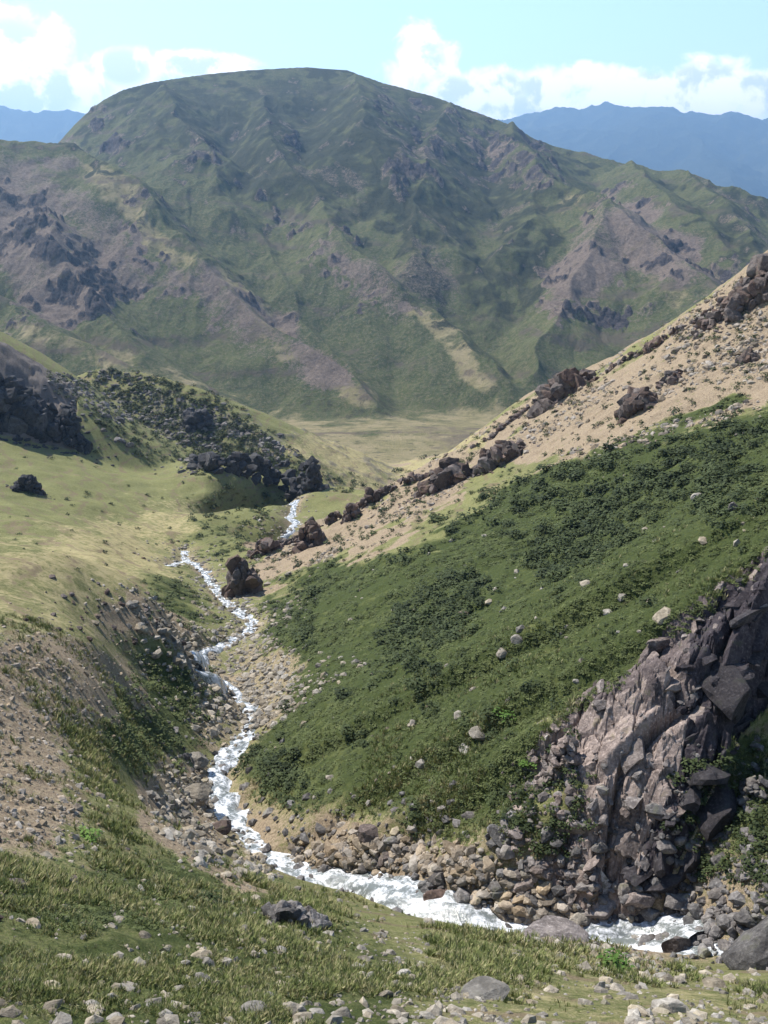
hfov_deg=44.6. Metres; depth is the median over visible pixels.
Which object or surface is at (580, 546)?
bush
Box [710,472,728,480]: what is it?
bush
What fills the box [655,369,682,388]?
rock outcrop
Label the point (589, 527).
bush
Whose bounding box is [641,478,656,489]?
bush
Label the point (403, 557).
bush
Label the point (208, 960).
stone
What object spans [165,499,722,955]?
stream
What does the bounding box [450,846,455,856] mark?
stone
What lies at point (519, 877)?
stone
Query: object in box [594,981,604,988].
stone
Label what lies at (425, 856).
stone
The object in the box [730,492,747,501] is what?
bush
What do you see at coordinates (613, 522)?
bush
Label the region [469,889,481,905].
stone
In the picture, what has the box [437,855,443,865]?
stone
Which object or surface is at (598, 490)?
bush
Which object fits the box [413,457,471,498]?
rock outcrop
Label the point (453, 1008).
stone
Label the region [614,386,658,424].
rock outcrop
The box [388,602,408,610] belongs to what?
bush
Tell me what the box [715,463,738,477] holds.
bush
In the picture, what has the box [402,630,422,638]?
bush
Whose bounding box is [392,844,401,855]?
stone
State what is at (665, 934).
stone
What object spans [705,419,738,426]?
bush
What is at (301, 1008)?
stone
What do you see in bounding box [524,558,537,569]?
bush
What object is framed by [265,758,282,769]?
bush
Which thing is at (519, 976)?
stone
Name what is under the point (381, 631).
bush
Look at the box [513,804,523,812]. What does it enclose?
stone
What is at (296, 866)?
stone
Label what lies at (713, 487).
bush
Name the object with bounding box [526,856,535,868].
stone
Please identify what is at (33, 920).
stone
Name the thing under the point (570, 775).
stone
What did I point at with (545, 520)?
bush
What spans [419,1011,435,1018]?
stone
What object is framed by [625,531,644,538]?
bush
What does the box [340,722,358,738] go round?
bush
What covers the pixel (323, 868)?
stone
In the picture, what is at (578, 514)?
bush
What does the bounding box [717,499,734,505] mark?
bush
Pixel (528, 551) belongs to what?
bush
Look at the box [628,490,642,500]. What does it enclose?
bush
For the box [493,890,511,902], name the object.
stone
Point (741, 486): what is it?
bush
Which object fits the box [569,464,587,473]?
bush
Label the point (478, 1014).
stone
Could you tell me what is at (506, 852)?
stone
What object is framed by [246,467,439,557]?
rock outcrop
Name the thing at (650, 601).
bush
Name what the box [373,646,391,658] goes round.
bush
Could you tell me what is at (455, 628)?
bush
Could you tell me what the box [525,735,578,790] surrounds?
rock outcrop
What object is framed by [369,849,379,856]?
stone
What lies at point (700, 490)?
bush
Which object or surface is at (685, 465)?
bush
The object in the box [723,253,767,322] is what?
rock outcrop
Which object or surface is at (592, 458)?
bush
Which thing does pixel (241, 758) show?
bush
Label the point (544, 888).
stone
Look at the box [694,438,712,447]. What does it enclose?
bush
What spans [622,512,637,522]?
bush
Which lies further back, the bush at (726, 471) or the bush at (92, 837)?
the bush at (726, 471)
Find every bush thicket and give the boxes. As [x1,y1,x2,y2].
[10,281,767,902]
[97,641,227,774]
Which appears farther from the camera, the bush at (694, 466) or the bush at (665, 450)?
the bush at (665, 450)
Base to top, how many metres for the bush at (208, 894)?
0.376 m
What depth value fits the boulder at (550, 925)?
35.30 m
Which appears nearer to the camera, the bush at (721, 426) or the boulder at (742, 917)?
the boulder at (742, 917)
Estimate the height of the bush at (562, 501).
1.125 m
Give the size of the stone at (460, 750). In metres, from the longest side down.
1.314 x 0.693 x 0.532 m
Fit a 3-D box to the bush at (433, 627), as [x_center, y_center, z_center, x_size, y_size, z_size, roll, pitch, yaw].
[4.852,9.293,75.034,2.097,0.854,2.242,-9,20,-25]
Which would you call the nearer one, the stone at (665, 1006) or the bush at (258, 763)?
the stone at (665, 1006)
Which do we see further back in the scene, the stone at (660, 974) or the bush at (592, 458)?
the bush at (592, 458)
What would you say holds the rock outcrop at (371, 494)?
on the ground at (84, 528)
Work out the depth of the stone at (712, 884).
40.80 m
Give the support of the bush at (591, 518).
on the ground at (84, 528)
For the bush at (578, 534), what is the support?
on the ground at (84, 528)
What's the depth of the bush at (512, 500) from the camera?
126.81 m
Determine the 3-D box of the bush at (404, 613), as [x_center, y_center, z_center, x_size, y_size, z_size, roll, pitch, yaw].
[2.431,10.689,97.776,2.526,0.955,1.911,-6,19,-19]
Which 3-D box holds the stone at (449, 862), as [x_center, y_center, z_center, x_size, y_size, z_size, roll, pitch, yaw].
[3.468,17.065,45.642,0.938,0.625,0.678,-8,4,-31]
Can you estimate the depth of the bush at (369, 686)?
67.65 m
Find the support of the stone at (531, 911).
on the stone
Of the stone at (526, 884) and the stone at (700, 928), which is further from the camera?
the stone at (526, 884)
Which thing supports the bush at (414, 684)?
on the ground at (84, 528)
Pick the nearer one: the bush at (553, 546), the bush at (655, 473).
the bush at (553, 546)
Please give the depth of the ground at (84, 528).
80.83 m
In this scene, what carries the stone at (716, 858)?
on the ground at (84, 528)
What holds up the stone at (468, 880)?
on the ground at (84, 528)
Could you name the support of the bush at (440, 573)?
on the ground at (84, 528)
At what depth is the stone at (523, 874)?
43.45 m
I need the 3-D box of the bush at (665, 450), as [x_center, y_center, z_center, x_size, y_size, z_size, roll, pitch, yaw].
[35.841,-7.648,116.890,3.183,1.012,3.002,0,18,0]
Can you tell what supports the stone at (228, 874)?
on the ground at (84, 528)
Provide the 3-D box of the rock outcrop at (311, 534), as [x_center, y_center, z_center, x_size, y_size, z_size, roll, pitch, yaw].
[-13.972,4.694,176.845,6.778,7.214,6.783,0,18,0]
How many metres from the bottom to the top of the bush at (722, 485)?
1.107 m
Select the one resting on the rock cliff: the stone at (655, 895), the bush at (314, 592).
the stone at (655, 895)
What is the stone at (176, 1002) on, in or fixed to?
on the ground at (84, 528)
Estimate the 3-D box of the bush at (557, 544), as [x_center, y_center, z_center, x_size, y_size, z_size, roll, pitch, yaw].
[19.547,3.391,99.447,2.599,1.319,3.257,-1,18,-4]
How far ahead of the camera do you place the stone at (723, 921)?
38.73 m
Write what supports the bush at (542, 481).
on the ground at (84, 528)
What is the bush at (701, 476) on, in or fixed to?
on the ground at (84, 528)
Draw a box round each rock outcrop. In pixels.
[0,372,53,440]
[10,474,45,495]
[42,402,92,456]
[182,407,212,432]
[187,451,329,502]
[221,554,262,598]
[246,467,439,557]
[249,537,284,558]
[261,900,331,930]
[292,516,326,553]
[340,503,360,524]
[359,487,381,509]
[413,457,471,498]
[469,397,538,448]
[471,439,525,477]
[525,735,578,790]
[526,367,596,418]
[589,303,717,382]
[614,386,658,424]
[643,335,664,354]
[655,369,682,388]
[691,296,729,339]
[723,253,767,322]
[735,347,759,365]
[736,775,767,805]
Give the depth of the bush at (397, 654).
71.75 m
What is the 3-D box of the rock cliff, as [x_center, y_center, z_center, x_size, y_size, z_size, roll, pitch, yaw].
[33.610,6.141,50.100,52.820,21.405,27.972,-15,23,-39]
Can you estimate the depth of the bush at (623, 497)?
108.12 m
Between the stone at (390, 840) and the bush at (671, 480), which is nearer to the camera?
the stone at (390, 840)
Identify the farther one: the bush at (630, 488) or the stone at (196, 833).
the bush at (630, 488)
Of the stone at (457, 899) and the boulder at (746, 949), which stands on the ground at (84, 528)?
the boulder at (746, 949)
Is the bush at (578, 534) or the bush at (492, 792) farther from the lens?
the bush at (578, 534)
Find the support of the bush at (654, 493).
on the ground at (84, 528)
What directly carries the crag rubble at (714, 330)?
on the ground at (84, 528)
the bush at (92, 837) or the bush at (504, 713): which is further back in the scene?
the bush at (504, 713)
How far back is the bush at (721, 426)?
114.68 m
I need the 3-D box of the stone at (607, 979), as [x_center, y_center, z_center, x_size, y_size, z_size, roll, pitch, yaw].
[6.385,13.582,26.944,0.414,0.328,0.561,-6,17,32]
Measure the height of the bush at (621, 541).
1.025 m
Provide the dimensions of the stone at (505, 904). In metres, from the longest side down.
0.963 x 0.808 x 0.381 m
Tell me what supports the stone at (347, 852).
on the ground at (84, 528)
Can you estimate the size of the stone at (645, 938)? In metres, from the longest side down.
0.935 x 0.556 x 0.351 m
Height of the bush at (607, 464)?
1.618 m
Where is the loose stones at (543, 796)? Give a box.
[501,744,599,909]
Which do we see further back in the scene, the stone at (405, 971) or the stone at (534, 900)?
the stone at (534, 900)
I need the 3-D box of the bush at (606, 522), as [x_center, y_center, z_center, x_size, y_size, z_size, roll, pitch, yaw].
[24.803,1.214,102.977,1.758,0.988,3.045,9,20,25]
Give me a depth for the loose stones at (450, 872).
50.13 m
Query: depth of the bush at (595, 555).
72.15 m
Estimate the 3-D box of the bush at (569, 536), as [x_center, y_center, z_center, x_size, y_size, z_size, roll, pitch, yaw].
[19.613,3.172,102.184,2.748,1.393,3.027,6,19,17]
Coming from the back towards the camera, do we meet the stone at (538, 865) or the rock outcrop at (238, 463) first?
the rock outcrop at (238, 463)
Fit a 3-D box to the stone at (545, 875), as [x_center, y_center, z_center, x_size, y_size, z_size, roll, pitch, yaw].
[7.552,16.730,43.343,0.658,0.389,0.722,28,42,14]
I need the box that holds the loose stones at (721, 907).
[47,369,767,970]
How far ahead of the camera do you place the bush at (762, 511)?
52.64 m
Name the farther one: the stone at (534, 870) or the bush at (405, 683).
the bush at (405, 683)
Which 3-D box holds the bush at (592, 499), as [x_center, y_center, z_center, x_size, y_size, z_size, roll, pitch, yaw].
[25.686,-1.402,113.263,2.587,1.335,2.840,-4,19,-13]
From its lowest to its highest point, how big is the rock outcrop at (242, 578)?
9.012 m
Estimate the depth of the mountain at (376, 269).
1202.21 m
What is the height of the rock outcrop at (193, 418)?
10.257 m
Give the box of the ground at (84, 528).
[0,250,767,1023]
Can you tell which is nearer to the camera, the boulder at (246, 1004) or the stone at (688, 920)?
the boulder at (246, 1004)
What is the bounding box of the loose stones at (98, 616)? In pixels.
[0,518,190,920]
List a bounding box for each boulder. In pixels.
[184,783,211,805]
[189,752,208,769]
[211,820,230,834]
[240,1000,266,1013]
[358,824,377,842]
[377,852,388,866]
[423,888,446,900]
[459,976,509,1000]
[521,915,588,942]
[569,912,588,925]
[621,891,655,908]
[651,997,685,1012]
[661,936,690,952]
[664,892,685,909]
[690,493,701,499]
[702,977,725,987]
[721,917,767,969]
[728,502,737,510]
[733,909,757,928]
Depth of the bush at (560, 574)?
72.75 m
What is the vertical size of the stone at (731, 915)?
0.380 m
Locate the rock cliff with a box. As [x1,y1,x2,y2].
[529,546,767,925]
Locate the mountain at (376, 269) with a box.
[0,67,767,463]
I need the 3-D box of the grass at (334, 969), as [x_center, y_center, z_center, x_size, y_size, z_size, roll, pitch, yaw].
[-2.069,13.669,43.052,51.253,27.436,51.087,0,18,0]
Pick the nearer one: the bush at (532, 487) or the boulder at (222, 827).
the boulder at (222, 827)
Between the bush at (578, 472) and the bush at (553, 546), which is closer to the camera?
the bush at (553, 546)
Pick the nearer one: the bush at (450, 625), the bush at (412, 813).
the bush at (412, 813)
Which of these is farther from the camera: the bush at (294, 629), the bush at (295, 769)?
the bush at (294, 629)
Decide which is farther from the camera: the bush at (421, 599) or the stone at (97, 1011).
the bush at (421, 599)
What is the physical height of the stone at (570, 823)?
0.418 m
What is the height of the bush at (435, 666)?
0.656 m
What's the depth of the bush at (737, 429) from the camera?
109.97 m
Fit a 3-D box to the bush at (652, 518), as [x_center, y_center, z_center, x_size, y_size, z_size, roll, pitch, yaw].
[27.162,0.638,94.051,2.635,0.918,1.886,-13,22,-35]
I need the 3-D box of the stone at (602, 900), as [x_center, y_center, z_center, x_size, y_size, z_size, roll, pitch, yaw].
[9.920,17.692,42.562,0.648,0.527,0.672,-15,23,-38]
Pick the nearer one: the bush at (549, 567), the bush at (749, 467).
the bush at (749, 467)
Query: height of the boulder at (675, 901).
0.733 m
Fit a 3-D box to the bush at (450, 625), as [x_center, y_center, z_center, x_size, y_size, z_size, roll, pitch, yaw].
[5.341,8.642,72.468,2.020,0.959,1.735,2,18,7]
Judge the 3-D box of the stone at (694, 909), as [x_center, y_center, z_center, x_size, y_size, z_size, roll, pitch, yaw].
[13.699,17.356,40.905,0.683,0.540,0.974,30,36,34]
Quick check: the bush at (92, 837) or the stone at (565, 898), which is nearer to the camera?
the bush at (92, 837)
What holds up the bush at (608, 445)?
on the ground at (84, 528)
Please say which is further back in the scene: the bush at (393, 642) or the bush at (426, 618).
the bush at (426, 618)
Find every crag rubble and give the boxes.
[0,384,219,499]
[238,305,766,598]
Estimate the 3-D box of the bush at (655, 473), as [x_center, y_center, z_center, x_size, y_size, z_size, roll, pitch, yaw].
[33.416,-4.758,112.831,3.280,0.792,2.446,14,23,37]
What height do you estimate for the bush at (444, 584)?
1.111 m
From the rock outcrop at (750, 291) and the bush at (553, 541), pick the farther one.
the rock outcrop at (750, 291)
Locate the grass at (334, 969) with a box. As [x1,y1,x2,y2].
[0,499,767,1023]
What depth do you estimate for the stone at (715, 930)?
38.74 m
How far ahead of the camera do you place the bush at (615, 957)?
29.86 m
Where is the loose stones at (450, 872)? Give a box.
[0,268,767,924]
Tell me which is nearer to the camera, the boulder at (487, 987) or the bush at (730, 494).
the boulder at (487, 987)
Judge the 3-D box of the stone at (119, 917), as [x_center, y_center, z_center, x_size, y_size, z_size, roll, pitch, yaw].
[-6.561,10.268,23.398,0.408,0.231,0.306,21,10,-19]
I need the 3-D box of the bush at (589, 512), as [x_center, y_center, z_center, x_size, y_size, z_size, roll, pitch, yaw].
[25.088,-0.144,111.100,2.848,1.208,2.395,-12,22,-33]
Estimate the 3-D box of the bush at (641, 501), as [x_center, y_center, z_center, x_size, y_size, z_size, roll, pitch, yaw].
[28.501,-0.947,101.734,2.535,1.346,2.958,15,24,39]
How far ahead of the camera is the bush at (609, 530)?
96.52 m
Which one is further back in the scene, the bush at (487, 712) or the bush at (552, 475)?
the bush at (552, 475)
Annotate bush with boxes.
[78,825,101,842]
[193,888,225,905]
[235,751,253,764]
[245,744,264,756]
[252,779,272,801]
[253,758,266,768]
[255,749,271,765]
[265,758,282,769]
[266,768,280,780]
[268,752,282,765]
[270,769,289,786]
[273,730,286,742]
[278,759,290,771]
[285,767,302,777]
[285,770,302,782]
[287,627,302,636]
[293,626,314,642]
[304,585,327,596]
[333,687,352,699]
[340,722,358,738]
[350,737,366,748]
[362,680,379,690]
[369,636,388,647]
[370,627,388,637]
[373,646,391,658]
[379,650,396,661]
[385,637,401,648]
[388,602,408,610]
[389,608,408,622]
[393,604,418,613]
[393,650,408,658]
[394,554,415,563]
[394,613,415,625]
[396,608,415,618]
[396,640,415,653]
[398,624,415,633]
[400,613,419,624]
[401,620,422,628]
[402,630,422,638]
[402,645,421,658]
[403,675,418,686]
[406,795,420,818]
[407,675,433,695]
[411,624,428,632]
[412,656,432,669]
[413,615,431,625]
[416,594,428,605]
[417,543,435,554]
[420,633,435,641]
[421,605,439,615]
[426,667,440,677]
[427,661,443,677]
[428,512,448,522]
[428,617,443,628]
[430,620,447,634]
[433,580,451,588]
[435,567,455,579]
[435,594,451,605]
[437,601,463,616]
[437,629,452,636]
[440,617,461,631]
[443,572,461,579]
[443,604,456,612]
[444,524,459,534]
[446,629,457,642]
[447,576,462,586]
[450,610,473,618]
[453,624,467,632]
[454,599,468,605]
[454,646,470,659]
[455,716,473,731]
[456,601,475,612]
[458,579,469,585]
[461,566,484,578]
[462,624,479,636]
[470,574,491,586]
[472,595,485,606]
[477,489,493,500]
[477,703,496,721]
[483,794,500,805]
[484,726,500,739]
[487,501,504,509]
[490,786,502,806]
[492,707,517,721]
[493,529,512,535]
[495,812,511,827]
[500,519,516,526]
[508,504,527,514]
[508,528,523,538]
[509,473,531,484]
[509,497,524,505]
[518,679,536,692]
[518,759,539,768]
[521,548,535,560]
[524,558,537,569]
[528,481,542,493]
[531,475,548,489]
[532,546,546,554]
[532,550,546,560]
[533,516,554,526]
[533,523,555,534]
[533,535,548,544]
[535,462,553,471]
[535,492,556,503]
[536,559,553,570]
[539,543,560,550]
[539,546,550,559]
[540,561,556,570]
[542,485,562,494]
[545,564,562,572]
[545,570,566,581]
[546,527,563,536]
[547,536,559,545]
[549,468,563,477]
[549,569,566,580]
[550,502,573,509]
[550,583,567,592]
[551,498,570,507]
[551,535,572,542]
[552,546,571,554]
[554,522,577,529]
[555,472,567,479]
[555,536,574,547]
[556,489,574,495]
[557,538,572,547]
[566,551,585,560]
[567,469,587,479]
[567,512,587,524]
[568,502,583,513]
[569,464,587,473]
[571,500,594,511]
[571,538,593,551]
[572,531,584,538]
[574,510,588,520]
[578,520,597,534]
[582,454,602,465]
[582,485,594,495]
[584,523,600,533]
[585,493,607,507]
[585,497,601,505]
[585,505,598,515]
[585,515,605,522]
[590,484,607,494]
[590,519,607,529]
[590,550,605,561]
[592,506,604,517]
[593,487,609,494]
[594,457,613,466]
[594,498,621,513]
[594,545,608,551]
[596,947,634,970]
[599,459,615,470]
[600,451,618,460]
[601,442,617,451]
[602,501,624,511]
[602,519,612,526]
[603,526,624,534]
[604,518,623,527]
[608,538,618,548]
[612,535,631,546]
[620,481,636,492]
[621,494,635,502]
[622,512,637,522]
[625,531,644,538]
[625,532,644,539]
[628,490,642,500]
[629,474,643,480]
[629,508,644,514]
[631,480,644,486]
[632,502,649,509]
[635,463,655,473]
[635,594,657,605]
[636,497,654,508]
[641,463,660,473]
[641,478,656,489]
[642,442,659,451]
[644,513,659,523]
[648,469,662,475]
[650,487,661,497]
[651,486,672,497]
[657,474,678,482]
[657,477,672,489]
[659,430,681,443]
[659,447,675,454]
[659,821,682,833]
[660,456,678,468]
[660,470,679,477]
[661,490,681,501]
[668,467,690,477]
[671,454,685,463]
[676,444,694,454]
[678,461,691,470]
[683,500,699,508]
[686,462,700,473]
[691,475,718,484]
[691,480,713,487]
[691,495,707,503]
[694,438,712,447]
[695,488,710,495]
[697,485,709,494]
[697,503,719,516]
[700,494,722,503]
[701,464,710,473]
[704,484,723,498]
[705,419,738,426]
[706,467,723,475]
[707,483,725,492]
[708,442,726,452]
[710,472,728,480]
[711,509,726,516]
[712,420,731,428]
[714,438,731,446]
[714,483,732,494]
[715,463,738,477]
[715,496,729,510]
[715,506,740,517]
[717,446,729,454]
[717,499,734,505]
[726,488,738,498]
[730,424,746,433]
[730,446,743,452]
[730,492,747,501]
[735,482,750,491]
[738,503,761,514]
[739,462,762,471]
[740,864,761,880]
[744,476,763,485]
[745,437,764,448]
[748,426,767,437]
[751,417,767,424]
[751,465,767,472]
[757,504,767,515]
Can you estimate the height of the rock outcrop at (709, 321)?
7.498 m
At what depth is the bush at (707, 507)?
61.48 m
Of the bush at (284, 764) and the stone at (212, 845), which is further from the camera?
the bush at (284, 764)
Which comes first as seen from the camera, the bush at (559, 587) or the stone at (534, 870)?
the stone at (534, 870)
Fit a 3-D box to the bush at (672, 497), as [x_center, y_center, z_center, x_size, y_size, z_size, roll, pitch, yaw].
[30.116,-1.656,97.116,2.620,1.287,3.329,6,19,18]
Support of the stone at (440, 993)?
on the ground at (84, 528)
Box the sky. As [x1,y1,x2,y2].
[0,0,767,119]
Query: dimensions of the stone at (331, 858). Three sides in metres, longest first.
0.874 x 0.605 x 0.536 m
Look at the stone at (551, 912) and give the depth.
42.47 m
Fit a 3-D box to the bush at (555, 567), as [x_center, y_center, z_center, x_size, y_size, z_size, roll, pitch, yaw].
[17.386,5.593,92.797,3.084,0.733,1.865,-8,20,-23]
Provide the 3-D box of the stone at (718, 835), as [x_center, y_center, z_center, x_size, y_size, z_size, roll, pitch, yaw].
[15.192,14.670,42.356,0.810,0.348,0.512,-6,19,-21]
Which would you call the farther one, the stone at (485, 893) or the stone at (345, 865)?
the stone at (345, 865)
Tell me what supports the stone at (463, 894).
in the stream
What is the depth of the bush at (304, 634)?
106.73 m
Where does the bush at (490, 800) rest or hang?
on the ground at (84, 528)
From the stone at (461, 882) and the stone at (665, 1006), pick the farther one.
the stone at (461, 882)
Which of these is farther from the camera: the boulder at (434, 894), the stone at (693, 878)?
the boulder at (434, 894)
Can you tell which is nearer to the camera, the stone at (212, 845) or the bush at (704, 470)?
the stone at (212, 845)
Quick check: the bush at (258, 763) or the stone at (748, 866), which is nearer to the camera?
the stone at (748, 866)
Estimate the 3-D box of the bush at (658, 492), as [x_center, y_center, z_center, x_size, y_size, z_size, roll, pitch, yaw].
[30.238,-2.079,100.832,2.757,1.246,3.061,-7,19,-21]
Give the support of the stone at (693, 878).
on the ground at (84, 528)
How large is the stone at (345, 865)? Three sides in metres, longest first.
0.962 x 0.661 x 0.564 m
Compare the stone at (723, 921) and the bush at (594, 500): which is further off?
the bush at (594, 500)
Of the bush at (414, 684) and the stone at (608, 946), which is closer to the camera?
the stone at (608, 946)
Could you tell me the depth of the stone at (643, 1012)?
20.95 m
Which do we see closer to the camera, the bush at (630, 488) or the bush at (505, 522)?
the bush at (630, 488)
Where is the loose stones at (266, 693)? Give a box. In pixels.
[0,415,767,1023]
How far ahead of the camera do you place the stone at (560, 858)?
43.21 m
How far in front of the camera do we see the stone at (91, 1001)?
17.48 m
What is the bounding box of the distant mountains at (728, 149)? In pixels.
[0,101,767,198]
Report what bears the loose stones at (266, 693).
on the ground at (84, 528)
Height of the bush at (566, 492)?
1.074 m
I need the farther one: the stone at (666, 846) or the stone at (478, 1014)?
the stone at (666, 846)
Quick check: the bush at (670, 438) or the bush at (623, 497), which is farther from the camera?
the bush at (670, 438)
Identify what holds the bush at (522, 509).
on the ground at (84, 528)
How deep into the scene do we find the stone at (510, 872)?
43.74 m
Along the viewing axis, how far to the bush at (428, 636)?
73.33 m
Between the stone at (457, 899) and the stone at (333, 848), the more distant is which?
the stone at (333, 848)
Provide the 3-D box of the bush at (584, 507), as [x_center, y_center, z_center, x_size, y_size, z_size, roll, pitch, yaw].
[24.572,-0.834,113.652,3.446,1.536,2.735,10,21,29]
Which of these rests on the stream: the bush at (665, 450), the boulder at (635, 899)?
the boulder at (635, 899)
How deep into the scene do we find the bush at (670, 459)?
112.65 m
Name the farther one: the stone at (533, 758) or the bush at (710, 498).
the bush at (710, 498)
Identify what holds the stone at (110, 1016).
on the ground at (84, 528)
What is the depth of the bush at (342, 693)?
69.79 m
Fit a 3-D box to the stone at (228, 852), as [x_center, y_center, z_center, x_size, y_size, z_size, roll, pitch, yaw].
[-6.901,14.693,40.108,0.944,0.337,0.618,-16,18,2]
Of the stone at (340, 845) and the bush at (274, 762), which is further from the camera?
the bush at (274, 762)
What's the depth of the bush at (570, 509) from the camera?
114.18 m
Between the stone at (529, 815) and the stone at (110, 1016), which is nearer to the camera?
the stone at (110, 1016)
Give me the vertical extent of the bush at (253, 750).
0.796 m
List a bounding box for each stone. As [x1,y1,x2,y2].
[9,878,26,888]
[26,917,40,928]
[43,999,62,1009]
[47,980,60,991]
[54,953,71,962]
[67,875,80,886]
[85,999,98,1005]
[86,1004,103,1015]
[106,1012,122,1019]
[114,915,124,920]
[122,983,134,991]
[123,980,138,986]
[139,931,151,938]
[145,997,161,1003]
[163,827,182,837]
[164,828,173,840]
[171,1000,183,1008]
[173,985,183,990]
[180,831,194,840]
[185,828,199,837]
[187,1012,200,1017]
[190,949,211,958]
[194,844,215,857]
[194,856,208,868]
[194,972,211,980]
[196,850,203,858]
[202,957,214,965]
[206,840,215,845]
[208,846,222,854]
[209,843,216,851]
[221,871,232,877]
[223,848,233,856]
[231,866,243,876]
[243,860,254,869]
[276,945,286,952]
[282,1001,296,1014]
[291,848,299,856]
[292,1012,312,1019]
[293,863,303,868]
[294,1002,306,1011]
[309,1008,324,1013]
[315,822,325,834]
[319,864,331,872]
[324,842,331,856]
[327,851,337,864]
[330,845,337,851]
[333,842,345,850]
[333,1007,351,1017]
[334,853,341,858]
[342,860,353,871]
[343,847,352,856]
[351,821,358,829]
[352,837,360,851]
[357,863,368,873]
[357,955,369,961]
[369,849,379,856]
[378,834,385,852]
[378,989,392,997]
[383,836,399,844]
[388,851,396,859]
[390,1009,401,1014]
[391,1004,405,1011]
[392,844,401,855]
[397,969,410,977]
[408,852,418,872]
[416,844,425,855]
[417,880,426,888]
[419,853,431,859]
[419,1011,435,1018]
[426,1004,442,1015]
[427,873,445,887]
[431,987,443,995]
[437,805,447,812]
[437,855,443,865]
[442,840,455,856]
[446,857,454,867]
[448,1004,465,1014]
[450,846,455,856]
[453,848,463,861]
[453,893,462,902]
[454,710,461,719]
[455,865,464,872]
[455,886,469,902]
[456,875,466,886]
[459,743,469,754]
[460,811,474,820]
[466,876,476,883]
[468,726,487,740]
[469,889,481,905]
[472,1012,483,1017]
[476,861,483,866]
[476,889,491,898]
[478,873,490,882]
[482,856,494,873]
[486,839,496,847]
[486,880,502,891]
[488,824,503,847]
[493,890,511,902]
[493,906,504,920]
[496,648,506,658]
[498,900,512,909]
[499,879,508,886]
[499,914,512,921]
[500,819,508,836]
[500,844,514,859]
[503,868,516,877]
[504,809,517,822]
[506,907,512,913]
[508,829,523,839]
[510,634,522,643]
[512,895,524,903]
[512,904,525,916]
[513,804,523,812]
[513,869,522,880]
[513,878,533,891]
[514,974,524,984]
[520,868,530,878]
[526,754,538,763]
[526,810,536,817]
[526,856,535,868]
[527,907,535,915]
[530,866,543,873]
[530,895,538,907]
[534,906,550,917]
[535,860,549,868]
[536,880,552,895]
[536,893,546,900]
[538,897,556,906]
[540,826,554,842]
[540,868,553,879]
[541,937,555,941]
[547,909,556,915]
[549,802,559,815]
[550,838,565,847]
[556,854,564,866]
[556,897,568,912]
[561,893,576,902]
[563,771,574,780]
[564,784,576,795]
[564,869,573,877]
[565,795,575,807]
[566,818,575,827]
[570,820,584,833]
[570,846,582,856]
[575,882,590,891]
[578,998,593,1004]
[580,580,590,589]
[581,822,593,831]
[591,842,608,852]
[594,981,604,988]
[596,894,607,904]
[599,976,612,982]
[602,943,613,953]
[609,982,624,990]
[618,882,632,896]
[619,894,628,903]
[627,1004,645,1010]
[629,956,641,962]
[631,1007,649,1016]
[637,934,650,946]
[640,908,659,921]
[645,802,663,814]
[651,892,659,898]
[652,606,670,624]
[652,1007,670,1013]
[653,953,662,957]
[653,972,665,977]
[656,840,676,853]
[658,1003,674,1012]
[661,932,668,937]
[666,813,679,821]
[682,916,695,925]
[685,842,697,851]
[686,873,696,882]
[686,1011,704,1020]
[688,903,702,918]
[689,926,702,938]
[689,934,699,946]
[697,943,710,957]
[708,877,720,889]
[708,885,723,899]
[708,925,724,939]
[712,851,724,865]
[713,832,723,839]
[716,913,730,931]
[726,925,736,938]
[727,912,737,921]
[735,868,744,880]
[736,924,746,933]
[740,857,750,867]
[740,872,750,882]
[743,803,751,813]
[748,834,757,844]
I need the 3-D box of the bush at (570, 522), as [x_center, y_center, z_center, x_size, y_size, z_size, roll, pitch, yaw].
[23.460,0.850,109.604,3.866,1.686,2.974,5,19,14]
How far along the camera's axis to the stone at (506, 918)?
43.08 m
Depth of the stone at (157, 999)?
18.10 m
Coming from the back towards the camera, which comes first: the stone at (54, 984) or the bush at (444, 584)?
the bush at (444, 584)
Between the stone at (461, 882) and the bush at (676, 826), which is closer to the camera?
the bush at (676, 826)
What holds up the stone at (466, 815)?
on the ground at (84, 528)
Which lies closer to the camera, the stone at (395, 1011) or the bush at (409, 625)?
the stone at (395, 1011)
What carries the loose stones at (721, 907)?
on the ground at (84, 528)
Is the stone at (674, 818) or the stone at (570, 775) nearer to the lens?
the stone at (674, 818)
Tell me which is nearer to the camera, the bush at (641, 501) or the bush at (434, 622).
the bush at (434, 622)
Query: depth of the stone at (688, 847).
42.23 m
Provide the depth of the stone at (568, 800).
43.93 m
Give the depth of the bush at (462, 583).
101.17 m
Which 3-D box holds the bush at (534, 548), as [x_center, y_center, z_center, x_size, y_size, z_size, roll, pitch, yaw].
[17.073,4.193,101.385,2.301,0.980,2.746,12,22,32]
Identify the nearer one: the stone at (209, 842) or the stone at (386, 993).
the stone at (386, 993)
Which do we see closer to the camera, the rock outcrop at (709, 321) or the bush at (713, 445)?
the bush at (713, 445)
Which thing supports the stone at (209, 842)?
on the ground at (84, 528)
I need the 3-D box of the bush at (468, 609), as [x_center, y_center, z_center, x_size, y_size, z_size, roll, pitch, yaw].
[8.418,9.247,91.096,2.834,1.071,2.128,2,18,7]
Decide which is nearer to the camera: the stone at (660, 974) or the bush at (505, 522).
the stone at (660, 974)
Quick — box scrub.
[0,394,767,932]
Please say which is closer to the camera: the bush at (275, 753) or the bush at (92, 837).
the bush at (92, 837)
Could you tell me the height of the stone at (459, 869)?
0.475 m
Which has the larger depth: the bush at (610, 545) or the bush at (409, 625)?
the bush at (409, 625)
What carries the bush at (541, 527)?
on the ground at (84, 528)
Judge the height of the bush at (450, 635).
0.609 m
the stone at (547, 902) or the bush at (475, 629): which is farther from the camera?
the bush at (475, 629)

